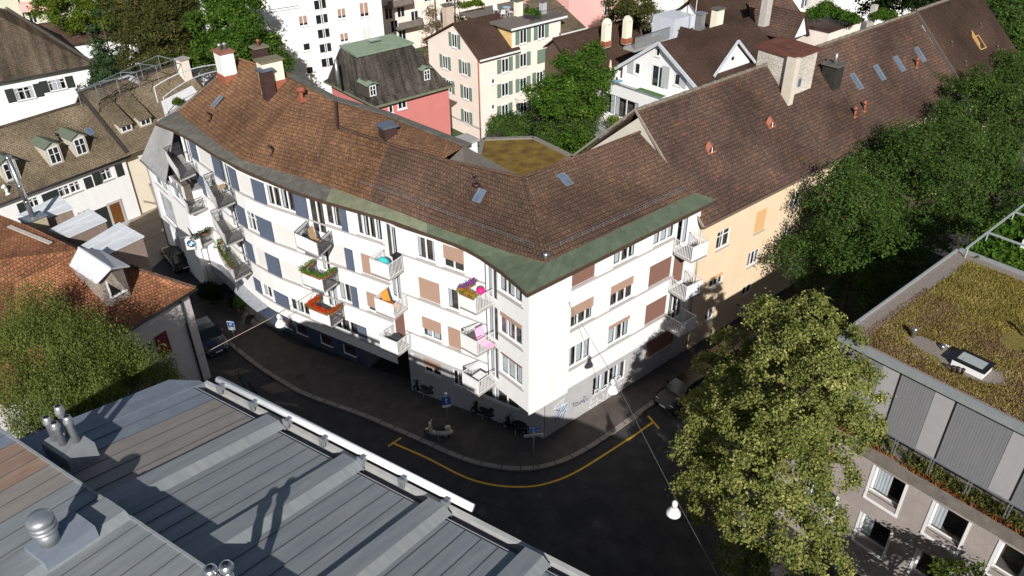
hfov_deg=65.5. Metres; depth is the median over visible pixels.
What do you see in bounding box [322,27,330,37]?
window
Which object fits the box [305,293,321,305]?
flower box
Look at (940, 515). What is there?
window
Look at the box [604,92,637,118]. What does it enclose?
window
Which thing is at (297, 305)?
window
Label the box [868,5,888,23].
shrub
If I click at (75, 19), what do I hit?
birch tree
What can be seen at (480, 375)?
balcony table
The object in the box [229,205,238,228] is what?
balcony door
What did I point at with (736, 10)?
house
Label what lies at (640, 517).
ground
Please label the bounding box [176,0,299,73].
broadleaf tree
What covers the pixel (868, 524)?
window
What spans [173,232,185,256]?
window
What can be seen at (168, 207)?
window
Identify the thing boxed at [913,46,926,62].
roof window
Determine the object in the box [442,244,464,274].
window
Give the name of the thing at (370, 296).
window
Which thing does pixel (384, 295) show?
deck chair
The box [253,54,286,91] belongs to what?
chimney
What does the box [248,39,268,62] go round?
chimney
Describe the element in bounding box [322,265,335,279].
flower box
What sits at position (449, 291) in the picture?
window
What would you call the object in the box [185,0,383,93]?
apartment block
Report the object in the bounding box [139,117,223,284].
house
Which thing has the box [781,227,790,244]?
window
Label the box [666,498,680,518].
street lamp
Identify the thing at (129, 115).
farmhouse
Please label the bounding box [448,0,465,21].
larch tree
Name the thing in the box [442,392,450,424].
traffic sign
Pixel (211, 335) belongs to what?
parked car
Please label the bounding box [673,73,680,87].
window
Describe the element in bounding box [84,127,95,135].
roof window
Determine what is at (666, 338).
window
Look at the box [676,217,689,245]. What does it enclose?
window
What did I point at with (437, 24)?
larch tree
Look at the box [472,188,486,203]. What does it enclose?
roof window
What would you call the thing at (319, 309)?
flower box
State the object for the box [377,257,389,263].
parasol
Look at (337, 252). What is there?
window
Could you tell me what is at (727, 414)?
lime tree
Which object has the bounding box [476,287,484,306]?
balloon
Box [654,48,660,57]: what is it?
window
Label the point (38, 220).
flue pipe
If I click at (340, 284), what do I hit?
window
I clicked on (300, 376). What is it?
drain cover
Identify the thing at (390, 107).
window
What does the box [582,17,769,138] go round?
house
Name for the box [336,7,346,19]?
window
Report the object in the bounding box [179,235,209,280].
shop sign
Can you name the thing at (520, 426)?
scooter
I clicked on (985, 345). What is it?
sedum planting
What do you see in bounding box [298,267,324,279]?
flower box
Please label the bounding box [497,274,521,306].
window
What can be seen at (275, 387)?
road patch
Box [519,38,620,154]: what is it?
courtyard tree
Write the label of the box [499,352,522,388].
window
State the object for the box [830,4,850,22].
shrub
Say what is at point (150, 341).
window
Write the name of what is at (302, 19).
window
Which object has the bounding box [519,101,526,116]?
window
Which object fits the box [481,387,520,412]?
window
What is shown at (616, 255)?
window
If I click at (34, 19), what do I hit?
window
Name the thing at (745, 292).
window
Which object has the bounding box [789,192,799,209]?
window
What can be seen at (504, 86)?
window
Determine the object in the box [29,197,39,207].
window
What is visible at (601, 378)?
window
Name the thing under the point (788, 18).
house
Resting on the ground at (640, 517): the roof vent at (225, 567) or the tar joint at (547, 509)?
the tar joint at (547, 509)
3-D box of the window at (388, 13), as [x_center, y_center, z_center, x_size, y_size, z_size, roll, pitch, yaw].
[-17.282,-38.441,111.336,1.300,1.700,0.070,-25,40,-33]
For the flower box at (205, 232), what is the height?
0.533 m
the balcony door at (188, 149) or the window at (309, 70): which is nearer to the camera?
the balcony door at (188, 149)
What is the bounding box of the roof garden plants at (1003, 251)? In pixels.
[959,202,1023,270]
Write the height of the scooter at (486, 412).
1.329 m
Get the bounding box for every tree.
[0,262,185,438]
[24,0,123,69]
[73,5,149,90]
[91,0,201,71]
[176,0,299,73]
[419,0,444,61]
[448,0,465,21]
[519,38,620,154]
[600,0,666,37]
[665,288,896,575]
[761,156,964,329]
[834,110,1005,264]
[852,0,940,17]
[906,56,1023,224]
[923,126,1023,239]
[927,551,1002,575]
[974,46,1023,137]
[985,0,1023,53]
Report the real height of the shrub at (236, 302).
1.481 m
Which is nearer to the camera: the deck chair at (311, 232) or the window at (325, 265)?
the deck chair at (311, 232)
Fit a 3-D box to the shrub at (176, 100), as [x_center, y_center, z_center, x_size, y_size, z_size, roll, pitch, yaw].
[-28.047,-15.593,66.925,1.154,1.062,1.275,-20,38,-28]
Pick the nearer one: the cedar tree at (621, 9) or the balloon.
the balloon
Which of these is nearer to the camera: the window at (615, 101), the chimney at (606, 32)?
the window at (615, 101)
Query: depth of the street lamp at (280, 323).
46.68 m
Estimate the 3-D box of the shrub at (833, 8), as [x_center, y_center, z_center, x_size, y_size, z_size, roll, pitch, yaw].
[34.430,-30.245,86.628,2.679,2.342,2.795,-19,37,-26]
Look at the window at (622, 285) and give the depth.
47.19 m
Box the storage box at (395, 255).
[392,252,401,272]
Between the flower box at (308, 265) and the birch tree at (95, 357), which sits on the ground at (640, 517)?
the birch tree at (95, 357)
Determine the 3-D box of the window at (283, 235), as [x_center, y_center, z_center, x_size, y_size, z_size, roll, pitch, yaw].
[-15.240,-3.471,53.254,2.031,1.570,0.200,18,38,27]
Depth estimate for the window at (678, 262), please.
50.34 m
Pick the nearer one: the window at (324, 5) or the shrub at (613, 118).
the shrub at (613, 118)
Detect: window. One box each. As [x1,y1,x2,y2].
[13,85,35,101]
[27,12,37,23]
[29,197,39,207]
[47,78,67,92]
[58,185,71,197]
[69,180,82,194]
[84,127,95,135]
[100,167,114,182]
[142,341,159,366]
[155,176,168,194]
[158,190,178,230]
[170,177,185,207]
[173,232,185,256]
[197,146,214,173]
[210,95,222,107]
[236,171,253,199]
[246,210,259,235]
[255,247,267,270]
[260,4,299,13]
[262,283,273,300]
[265,184,295,214]
[270,19,283,34]
[272,222,296,250]
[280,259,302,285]
[290,298,309,318]
[298,14,308,27]
[302,42,311,51]
[306,66,314,75]
[308,199,324,233]
[313,0,321,10]
[315,14,323,24]
[316,29,325,38]
[318,43,327,53]
[319,0,326,9]
[320,57,328,67]
[321,13,328,23]
[321,250,330,270]
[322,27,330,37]
[324,42,332,52]
[325,205,341,229]
[326,56,333,66]
[327,278,338,306]
[329,242,346,268]
[333,320,358,338]
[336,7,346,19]
[338,281,352,305]
[339,32,349,43]
[356,214,382,243]
[358,1,369,18]
[361,26,371,39]
[361,253,391,284]
[366,291,393,321]
[384,8,392,19]
[385,223,395,257]
[388,104,394,113]
[390,19,398,32]
[390,264,401,298]
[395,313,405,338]
[397,6,404,17]
[397,100,407,110]
[398,29,405,38]
[410,10,417,20]
[416,235,435,264]
[418,277,440,306]
[421,316,442,344]
[423,357,441,379]
[442,55,448,70]
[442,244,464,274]
[446,79,451,94]
[446,287,459,313]
[447,326,461,352]
[451,33,457,49]
[452,369,463,389]
[461,60,467,76]
[463,85,469,101]
[463,110,469,125]
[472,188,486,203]
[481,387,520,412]
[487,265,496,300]
[488,306,497,341]
[490,347,498,380]
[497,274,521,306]
[498,311,522,349]
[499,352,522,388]
[501,57,509,73]
[501,82,509,97]
[501,103,508,115]
[519,28,527,45]
[519,52,527,68]
[519,76,526,92]
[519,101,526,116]
[536,70,542,83]
[537,24,545,40]
[556,172,573,186]
[568,337,591,370]
[570,296,594,331]
[571,264,595,289]
[592,360,625,399]
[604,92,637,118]
[607,315,629,347]
[609,276,633,309]
[613,244,636,268]
[633,62,640,75]
[644,295,666,326]
[645,331,673,360]
[648,256,671,289]
[651,64,664,89]
[652,224,675,248]
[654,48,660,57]
[667,294,681,321]
[671,256,683,284]
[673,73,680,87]
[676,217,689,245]
[704,306,713,323]
[708,272,722,290]
[715,227,729,252]
[741,284,751,297]
[746,248,758,269]
[753,208,766,235]
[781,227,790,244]
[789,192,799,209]
[805,483,838,523]
[849,72,863,89]
[851,511,892,560]
[863,465,907,517]
[872,64,886,80]
[892,55,905,71]
[905,548,952,575]
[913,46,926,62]
[920,500,971,556]
[972,31,979,47]
[984,540,1023,575]
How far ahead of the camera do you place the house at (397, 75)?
75.75 m
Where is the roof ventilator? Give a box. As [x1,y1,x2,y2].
[296,87,306,102]
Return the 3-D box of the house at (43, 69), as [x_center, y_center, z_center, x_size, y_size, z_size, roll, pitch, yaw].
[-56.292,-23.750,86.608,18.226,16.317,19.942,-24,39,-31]
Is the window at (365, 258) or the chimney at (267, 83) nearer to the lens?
the window at (365, 258)
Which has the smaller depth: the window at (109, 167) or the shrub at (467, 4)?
the window at (109, 167)
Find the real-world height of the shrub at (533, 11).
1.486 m
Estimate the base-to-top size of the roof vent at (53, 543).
1.700 m
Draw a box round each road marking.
[392,422,652,487]
[647,416,659,428]
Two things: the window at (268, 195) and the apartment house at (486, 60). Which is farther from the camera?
the apartment house at (486, 60)
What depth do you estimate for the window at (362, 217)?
48.38 m
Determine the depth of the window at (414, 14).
114.14 m
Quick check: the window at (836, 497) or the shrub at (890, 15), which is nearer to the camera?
the window at (836, 497)
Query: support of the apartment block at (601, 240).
on the ground at (640, 517)
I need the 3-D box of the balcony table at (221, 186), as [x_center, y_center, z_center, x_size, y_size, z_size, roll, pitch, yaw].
[-20.243,-6.772,55.611,0.541,0.750,0.859,21,39,30]
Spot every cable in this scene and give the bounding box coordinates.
[198,291,313,356]
[570,305,717,575]
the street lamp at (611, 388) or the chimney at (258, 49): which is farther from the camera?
the chimney at (258, 49)
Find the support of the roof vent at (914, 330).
on the office building at (906, 521)
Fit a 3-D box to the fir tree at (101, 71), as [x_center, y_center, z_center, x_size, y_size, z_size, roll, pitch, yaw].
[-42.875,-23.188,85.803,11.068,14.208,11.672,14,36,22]
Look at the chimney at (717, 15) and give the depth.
79.19 m
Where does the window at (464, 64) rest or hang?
in the apartment house at (486, 60)
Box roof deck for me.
[623,26,670,52]
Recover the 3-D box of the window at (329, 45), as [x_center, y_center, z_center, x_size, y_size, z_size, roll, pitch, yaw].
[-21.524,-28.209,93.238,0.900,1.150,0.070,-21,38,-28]
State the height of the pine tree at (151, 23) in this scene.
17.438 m
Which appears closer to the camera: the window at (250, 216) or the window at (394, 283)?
the window at (394, 283)
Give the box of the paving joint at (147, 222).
[133,217,163,240]
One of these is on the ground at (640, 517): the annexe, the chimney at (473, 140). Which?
the annexe
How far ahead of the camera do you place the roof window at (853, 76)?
61.77 m
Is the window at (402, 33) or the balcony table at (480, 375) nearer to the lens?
the balcony table at (480, 375)
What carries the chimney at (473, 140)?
on the apartment block at (601, 240)
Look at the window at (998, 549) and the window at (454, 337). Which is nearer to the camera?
the window at (998, 549)
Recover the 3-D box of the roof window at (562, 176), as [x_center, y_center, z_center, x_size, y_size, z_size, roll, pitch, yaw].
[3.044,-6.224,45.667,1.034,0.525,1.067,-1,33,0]
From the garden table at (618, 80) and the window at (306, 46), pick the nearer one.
the garden table at (618, 80)
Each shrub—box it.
[171,96,185,105]
[193,279,225,305]
[227,294,248,311]
[460,0,475,12]
[472,0,484,10]
[483,107,537,136]
[523,7,542,20]
[526,107,599,149]
[579,94,624,128]
[803,4,830,24]
[815,0,839,19]
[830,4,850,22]
[838,9,863,26]
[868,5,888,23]
[880,9,898,21]
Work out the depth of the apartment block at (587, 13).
102.88 m
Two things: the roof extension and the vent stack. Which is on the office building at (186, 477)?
the vent stack
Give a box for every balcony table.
[217,183,225,194]
[388,334,401,341]
[466,331,481,339]
[473,370,486,385]
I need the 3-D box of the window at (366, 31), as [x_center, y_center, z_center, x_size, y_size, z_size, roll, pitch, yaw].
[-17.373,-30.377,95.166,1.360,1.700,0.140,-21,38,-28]
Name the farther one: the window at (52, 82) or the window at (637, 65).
the window at (52, 82)
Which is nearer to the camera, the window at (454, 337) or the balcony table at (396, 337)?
the window at (454, 337)
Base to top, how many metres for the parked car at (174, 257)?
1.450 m
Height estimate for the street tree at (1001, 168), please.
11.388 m
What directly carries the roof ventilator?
on the apartment block at (601, 240)
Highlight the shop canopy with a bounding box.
[209,260,266,311]
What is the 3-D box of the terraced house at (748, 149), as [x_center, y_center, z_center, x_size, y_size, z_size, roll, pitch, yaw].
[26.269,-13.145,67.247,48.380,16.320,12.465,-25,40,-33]
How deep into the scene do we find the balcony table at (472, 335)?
45.27 m
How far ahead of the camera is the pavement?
52.44 m
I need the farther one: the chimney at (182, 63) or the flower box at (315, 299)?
the chimney at (182, 63)
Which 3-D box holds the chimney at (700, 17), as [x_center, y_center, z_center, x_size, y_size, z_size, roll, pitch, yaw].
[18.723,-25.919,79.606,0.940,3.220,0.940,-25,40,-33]
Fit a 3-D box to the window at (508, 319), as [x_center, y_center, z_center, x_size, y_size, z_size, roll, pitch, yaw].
[-0.051,2.278,44.148,0.275,1.570,2.040,-25,40,-32]
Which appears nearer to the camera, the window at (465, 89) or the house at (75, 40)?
the window at (465, 89)
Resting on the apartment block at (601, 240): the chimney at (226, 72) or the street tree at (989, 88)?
the chimney at (226, 72)
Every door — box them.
[106,199,131,225]
[182,137,192,163]
[220,160,231,193]
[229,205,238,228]
[239,238,249,265]
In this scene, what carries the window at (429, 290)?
in the apartment block at (601, 240)
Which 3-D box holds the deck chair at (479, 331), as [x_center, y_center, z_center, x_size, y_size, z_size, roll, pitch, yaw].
[-1.527,2.934,45.146,1.123,1.230,0.559,26,41,34]
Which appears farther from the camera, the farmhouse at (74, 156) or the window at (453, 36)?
the window at (453, 36)
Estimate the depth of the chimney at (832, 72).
59.75 m
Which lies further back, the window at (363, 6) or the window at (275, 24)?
the window at (363, 6)
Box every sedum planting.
[856,288,1023,420]
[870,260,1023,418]
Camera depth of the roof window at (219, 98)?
58.72 m
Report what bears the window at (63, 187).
in the farmhouse at (74, 156)
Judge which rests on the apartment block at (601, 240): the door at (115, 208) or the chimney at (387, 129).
the chimney at (387, 129)
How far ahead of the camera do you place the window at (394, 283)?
49.49 m
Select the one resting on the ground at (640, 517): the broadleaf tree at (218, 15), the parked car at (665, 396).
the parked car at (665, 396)
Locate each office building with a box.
[0,380,588,575]
[765,247,1023,575]
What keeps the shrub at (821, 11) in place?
on the roof terrace at (822, 30)
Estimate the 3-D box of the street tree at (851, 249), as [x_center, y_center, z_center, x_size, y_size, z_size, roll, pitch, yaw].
[23.215,-2.240,53.736,11.271,12.816,12.200,24,41,33]
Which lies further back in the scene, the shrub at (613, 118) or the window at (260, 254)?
the shrub at (613, 118)
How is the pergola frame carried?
on the farmhouse at (129, 115)
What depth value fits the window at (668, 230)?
47.79 m
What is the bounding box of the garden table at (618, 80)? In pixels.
[613,79,622,83]
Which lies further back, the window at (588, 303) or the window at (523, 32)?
the window at (523, 32)
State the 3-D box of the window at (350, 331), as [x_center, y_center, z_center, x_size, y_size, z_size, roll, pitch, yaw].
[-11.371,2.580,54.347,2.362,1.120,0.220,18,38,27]
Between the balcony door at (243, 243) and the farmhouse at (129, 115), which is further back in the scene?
the farmhouse at (129, 115)
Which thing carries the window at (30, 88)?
in the house at (43, 69)
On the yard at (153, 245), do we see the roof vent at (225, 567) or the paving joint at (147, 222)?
the paving joint at (147, 222)
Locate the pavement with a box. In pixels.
[192,143,1023,465]
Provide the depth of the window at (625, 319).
48.81 m
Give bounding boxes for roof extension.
[652,8,694,39]
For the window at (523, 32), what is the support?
in the apartment house at (486, 60)
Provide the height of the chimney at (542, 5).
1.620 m
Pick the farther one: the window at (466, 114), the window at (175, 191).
the window at (466, 114)
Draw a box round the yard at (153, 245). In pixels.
[126,207,167,267]
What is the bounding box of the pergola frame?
[77,55,176,107]
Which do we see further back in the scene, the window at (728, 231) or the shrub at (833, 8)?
the shrub at (833, 8)
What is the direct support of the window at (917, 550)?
in the office building at (906, 521)
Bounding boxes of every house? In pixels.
[0,6,95,125]
[0,195,210,438]
[38,14,138,70]
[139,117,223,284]
[323,33,454,134]
[423,0,587,138]
[543,20,647,131]
[573,0,1018,351]
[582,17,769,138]
[647,0,774,39]
[748,0,809,38]
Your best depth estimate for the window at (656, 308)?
50.62 m
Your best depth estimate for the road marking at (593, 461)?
46.61 m
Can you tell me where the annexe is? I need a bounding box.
[478,136,574,174]
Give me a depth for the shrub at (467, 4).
86.92 m
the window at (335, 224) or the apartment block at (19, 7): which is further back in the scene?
the apartment block at (19, 7)
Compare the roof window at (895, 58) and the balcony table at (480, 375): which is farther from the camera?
the roof window at (895, 58)
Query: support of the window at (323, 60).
in the apartment block at (316, 33)
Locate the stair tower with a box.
[754,36,822,105]
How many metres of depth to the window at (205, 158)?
57.34 m
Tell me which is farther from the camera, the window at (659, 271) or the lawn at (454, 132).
the lawn at (454, 132)
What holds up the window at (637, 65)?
in the house at (686, 59)
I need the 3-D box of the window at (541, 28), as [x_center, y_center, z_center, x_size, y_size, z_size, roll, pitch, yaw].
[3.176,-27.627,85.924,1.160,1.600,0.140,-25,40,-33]
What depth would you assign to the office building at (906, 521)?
35.65 m
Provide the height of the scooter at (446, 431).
1.329 m
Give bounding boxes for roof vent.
[24,508,98,570]
[202,559,233,575]
[910,327,917,337]
[950,365,955,373]
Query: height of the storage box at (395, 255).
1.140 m
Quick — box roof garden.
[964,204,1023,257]
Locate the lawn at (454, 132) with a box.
[106,35,579,151]
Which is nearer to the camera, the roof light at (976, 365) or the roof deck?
the roof light at (976, 365)
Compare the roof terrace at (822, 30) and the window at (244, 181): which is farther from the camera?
the roof terrace at (822, 30)
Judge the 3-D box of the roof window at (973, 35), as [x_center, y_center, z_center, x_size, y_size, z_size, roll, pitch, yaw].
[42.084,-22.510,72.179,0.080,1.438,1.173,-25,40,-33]
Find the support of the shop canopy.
attached to the apartment block at (601, 240)
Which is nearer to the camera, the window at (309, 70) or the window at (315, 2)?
the window at (315, 2)
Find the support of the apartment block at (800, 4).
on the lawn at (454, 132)
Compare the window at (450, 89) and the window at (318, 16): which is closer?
the window at (450, 89)
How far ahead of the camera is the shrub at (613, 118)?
74.29 m
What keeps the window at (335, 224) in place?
in the apartment block at (601, 240)
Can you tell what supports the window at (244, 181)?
in the apartment block at (601, 240)
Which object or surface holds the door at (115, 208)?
in the farmhouse at (74, 156)
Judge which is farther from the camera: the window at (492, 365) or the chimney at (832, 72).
the chimney at (832, 72)
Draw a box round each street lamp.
[275,313,285,327]
[606,377,617,394]
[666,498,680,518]
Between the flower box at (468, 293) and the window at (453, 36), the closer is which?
the flower box at (468, 293)
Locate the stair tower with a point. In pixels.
(791, 64)
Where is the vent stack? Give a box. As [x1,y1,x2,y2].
[40,404,100,470]
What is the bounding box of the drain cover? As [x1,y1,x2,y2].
[296,373,304,379]
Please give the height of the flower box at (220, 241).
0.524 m
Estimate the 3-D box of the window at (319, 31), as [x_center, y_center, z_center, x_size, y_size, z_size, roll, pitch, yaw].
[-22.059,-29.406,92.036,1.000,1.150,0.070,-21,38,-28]
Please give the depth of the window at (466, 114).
87.48 m
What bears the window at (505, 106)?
in the apartment house at (486, 60)
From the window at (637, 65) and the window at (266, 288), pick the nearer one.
the window at (266, 288)
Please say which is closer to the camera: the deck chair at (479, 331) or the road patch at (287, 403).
the deck chair at (479, 331)
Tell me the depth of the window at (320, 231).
50.63 m
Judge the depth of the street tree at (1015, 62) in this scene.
71.46 m
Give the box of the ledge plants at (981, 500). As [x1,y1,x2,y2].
[802,403,1023,535]
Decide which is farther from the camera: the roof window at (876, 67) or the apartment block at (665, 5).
the apartment block at (665, 5)
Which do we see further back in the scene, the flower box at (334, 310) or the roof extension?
the roof extension
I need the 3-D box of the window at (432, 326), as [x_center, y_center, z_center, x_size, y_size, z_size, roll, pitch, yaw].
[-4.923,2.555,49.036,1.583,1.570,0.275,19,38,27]
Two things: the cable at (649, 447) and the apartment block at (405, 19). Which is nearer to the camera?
the cable at (649, 447)
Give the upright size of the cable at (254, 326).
3.257 m
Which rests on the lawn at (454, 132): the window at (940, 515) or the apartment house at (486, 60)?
the apartment house at (486, 60)
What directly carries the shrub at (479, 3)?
on the apartment house at (486, 60)
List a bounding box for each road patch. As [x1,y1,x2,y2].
[222,368,250,375]
[260,381,290,393]
[275,401,297,406]
[556,496,612,524]
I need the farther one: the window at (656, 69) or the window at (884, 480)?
the window at (656, 69)
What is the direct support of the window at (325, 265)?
in the apartment block at (601, 240)
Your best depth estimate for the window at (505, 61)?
84.57 m
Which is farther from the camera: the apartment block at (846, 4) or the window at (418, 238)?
the apartment block at (846, 4)
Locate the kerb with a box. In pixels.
[195,158,1023,471]
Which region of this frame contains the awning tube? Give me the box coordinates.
[215,376,474,511]
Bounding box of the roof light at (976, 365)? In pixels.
[951,348,995,379]
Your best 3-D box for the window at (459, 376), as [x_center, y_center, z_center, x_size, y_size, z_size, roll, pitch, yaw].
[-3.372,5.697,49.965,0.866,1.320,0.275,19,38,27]
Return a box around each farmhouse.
[0,101,140,228]
[75,63,203,213]
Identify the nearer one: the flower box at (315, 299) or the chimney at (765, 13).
the flower box at (315, 299)
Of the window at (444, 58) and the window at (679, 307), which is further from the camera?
the window at (444, 58)
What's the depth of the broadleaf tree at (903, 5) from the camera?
87.30 m
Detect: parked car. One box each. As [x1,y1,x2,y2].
[159,245,189,273]
[196,316,229,356]
[653,367,707,413]
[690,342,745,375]
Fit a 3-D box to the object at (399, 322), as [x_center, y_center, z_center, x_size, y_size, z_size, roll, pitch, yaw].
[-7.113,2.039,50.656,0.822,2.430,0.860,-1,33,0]
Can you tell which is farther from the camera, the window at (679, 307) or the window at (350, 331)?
the window at (350, 331)
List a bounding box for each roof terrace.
[153,64,216,116]
[794,4,878,45]
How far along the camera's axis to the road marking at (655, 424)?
49.40 m
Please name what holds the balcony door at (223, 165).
in the apartment block at (601, 240)
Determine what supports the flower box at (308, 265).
attached to the apartment block at (601, 240)
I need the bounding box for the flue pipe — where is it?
[4,155,52,234]
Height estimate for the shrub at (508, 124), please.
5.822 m
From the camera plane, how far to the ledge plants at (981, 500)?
34.23 m
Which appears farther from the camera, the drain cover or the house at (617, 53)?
the house at (617, 53)
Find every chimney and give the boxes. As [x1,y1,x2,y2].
[173,56,192,80]
[210,42,236,84]
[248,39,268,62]
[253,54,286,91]
[255,67,275,101]
[375,120,398,140]
[440,2,454,27]
[455,133,479,152]
[512,0,524,16]
[538,0,548,13]
[601,18,611,48]
[621,15,632,44]
[694,11,707,30]
[710,6,726,27]
[758,0,772,26]
[821,53,847,90]
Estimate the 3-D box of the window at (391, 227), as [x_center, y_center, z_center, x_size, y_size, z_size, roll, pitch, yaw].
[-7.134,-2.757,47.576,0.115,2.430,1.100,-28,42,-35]
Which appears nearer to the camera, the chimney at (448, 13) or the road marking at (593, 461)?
the road marking at (593, 461)
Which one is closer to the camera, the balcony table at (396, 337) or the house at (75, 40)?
the balcony table at (396, 337)
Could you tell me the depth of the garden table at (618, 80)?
76.75 m
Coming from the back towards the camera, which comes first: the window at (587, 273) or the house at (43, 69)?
the house at (43, 69)
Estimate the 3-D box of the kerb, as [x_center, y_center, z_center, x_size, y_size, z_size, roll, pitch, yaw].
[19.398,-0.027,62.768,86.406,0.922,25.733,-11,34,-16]
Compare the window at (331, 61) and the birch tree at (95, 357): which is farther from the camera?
the window at (331, 61)
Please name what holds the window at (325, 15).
in the apartment block at (316, 33)
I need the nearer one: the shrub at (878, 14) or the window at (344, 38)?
the shrub at (878, 14)
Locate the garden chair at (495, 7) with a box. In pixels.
[493,4,498,12]
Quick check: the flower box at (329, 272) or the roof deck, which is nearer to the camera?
the flower box at (329, 272)
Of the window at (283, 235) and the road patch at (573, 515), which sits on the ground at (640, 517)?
the road patch at (573, 515)
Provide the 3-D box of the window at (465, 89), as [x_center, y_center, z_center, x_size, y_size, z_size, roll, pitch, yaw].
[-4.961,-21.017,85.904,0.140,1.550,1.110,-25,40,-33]
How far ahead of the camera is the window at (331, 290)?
53.70 m
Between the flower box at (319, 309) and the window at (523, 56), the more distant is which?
the window at (523, 56)
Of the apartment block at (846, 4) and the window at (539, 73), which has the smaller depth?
the window at (539, 73)
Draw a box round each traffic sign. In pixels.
[226,321,237,349]
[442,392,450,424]
[524,427,542,468]
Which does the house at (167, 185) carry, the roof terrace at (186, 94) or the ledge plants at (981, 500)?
the roof terrace at (186, 94)
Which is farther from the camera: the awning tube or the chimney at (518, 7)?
the chimney at (518, 7)
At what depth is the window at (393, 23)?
112.71 m
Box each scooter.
[413,379,433,396]
[424,415,452,437]
[471,401,493,419]
[502,414,528,434]
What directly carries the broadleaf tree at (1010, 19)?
on the ground at (640, 517)
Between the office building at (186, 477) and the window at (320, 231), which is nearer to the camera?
the office building at (186, 477)
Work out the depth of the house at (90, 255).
49.82 m
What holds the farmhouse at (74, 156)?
on the ground at (640, 517)
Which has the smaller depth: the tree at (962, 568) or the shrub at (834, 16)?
the tree at (962, 568)
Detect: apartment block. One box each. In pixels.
[0,0,111,23]
[155,57,716,438]
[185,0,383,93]
[381,0,511,47]
[523,0,612,27]
[614,0,683,31]
[683,0,806,11]
[805,0,931,40]
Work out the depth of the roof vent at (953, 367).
34.59 m
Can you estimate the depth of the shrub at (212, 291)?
60.93 m
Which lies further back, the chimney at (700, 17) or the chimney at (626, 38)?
the chimney at (626, 38)
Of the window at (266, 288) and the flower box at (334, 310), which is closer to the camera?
the flower box at (334, 310)
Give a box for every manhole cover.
[477,508,484,515]
[592,521,602,529]
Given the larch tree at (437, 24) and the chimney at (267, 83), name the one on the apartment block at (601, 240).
the chimney at (267, 83)
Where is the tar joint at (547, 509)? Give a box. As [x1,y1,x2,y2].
[444,480,644,510]
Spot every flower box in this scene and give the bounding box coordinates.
[188,226,212,239]
[212,241,236,270]
[214,237,223,244]
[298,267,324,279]
[299,258,315,270]
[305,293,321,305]
[306,303,330,315]
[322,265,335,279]
[328,302,342,315]
[456,287,478,300]
[458,277,478,290]
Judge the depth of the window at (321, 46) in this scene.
92.89 m
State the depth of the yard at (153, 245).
72.33 m
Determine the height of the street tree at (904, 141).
14.178 m
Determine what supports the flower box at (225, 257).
attached to the apartment block at (601, 240)
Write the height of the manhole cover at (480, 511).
0.010 m
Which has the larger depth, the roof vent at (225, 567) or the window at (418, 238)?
the window at (418, 238)
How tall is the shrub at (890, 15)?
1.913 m
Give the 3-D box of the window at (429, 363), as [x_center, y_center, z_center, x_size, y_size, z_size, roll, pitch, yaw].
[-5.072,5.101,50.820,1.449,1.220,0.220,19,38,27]
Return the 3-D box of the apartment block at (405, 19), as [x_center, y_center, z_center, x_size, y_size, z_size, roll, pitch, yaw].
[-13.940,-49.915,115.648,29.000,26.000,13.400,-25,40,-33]
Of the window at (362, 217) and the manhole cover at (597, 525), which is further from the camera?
the window at (362, 217)
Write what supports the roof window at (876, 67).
in the terraced house at (748, 149)
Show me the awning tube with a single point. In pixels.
(449, 497)
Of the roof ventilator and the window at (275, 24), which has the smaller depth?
the roof ventilator
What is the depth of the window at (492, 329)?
45.64 m
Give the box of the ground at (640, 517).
[152,7,1023,575]
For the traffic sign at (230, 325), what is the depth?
56.05 m
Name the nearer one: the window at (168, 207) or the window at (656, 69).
the window at (168, 207)
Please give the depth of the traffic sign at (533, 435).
44.71 m
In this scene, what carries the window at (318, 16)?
in the apartment block at (316, 33)
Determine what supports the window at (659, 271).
in the apartment block at (601, 240)
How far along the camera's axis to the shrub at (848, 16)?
84.47 m
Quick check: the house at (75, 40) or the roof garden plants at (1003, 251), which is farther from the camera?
the house at (75, 40)
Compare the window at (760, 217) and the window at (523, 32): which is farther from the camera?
the window at (523, 32)
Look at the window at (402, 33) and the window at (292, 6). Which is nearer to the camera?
the window at (292, 6)
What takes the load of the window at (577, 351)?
in the apartment block at (601, 240)
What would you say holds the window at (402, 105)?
in the house at (397, 75)
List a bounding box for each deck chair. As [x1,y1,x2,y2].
[307,225,324,244]
[380,289,400,309]
[474,325,495,353]
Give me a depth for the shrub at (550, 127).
74.55 m
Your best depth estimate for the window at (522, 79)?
87.24 m
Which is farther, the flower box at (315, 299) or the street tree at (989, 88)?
the street tree at (989, 88)
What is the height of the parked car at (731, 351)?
1.450 m
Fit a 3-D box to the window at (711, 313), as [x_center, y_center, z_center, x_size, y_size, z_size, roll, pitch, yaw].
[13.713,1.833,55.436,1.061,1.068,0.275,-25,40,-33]
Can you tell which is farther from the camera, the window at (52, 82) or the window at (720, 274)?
the window at (52, 82)
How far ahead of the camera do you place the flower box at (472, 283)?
43.86 m
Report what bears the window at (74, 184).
in the farmhouse at (74, 156)
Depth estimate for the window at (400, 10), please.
112.54 m
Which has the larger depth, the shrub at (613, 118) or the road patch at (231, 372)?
the shrub at (613, 118)

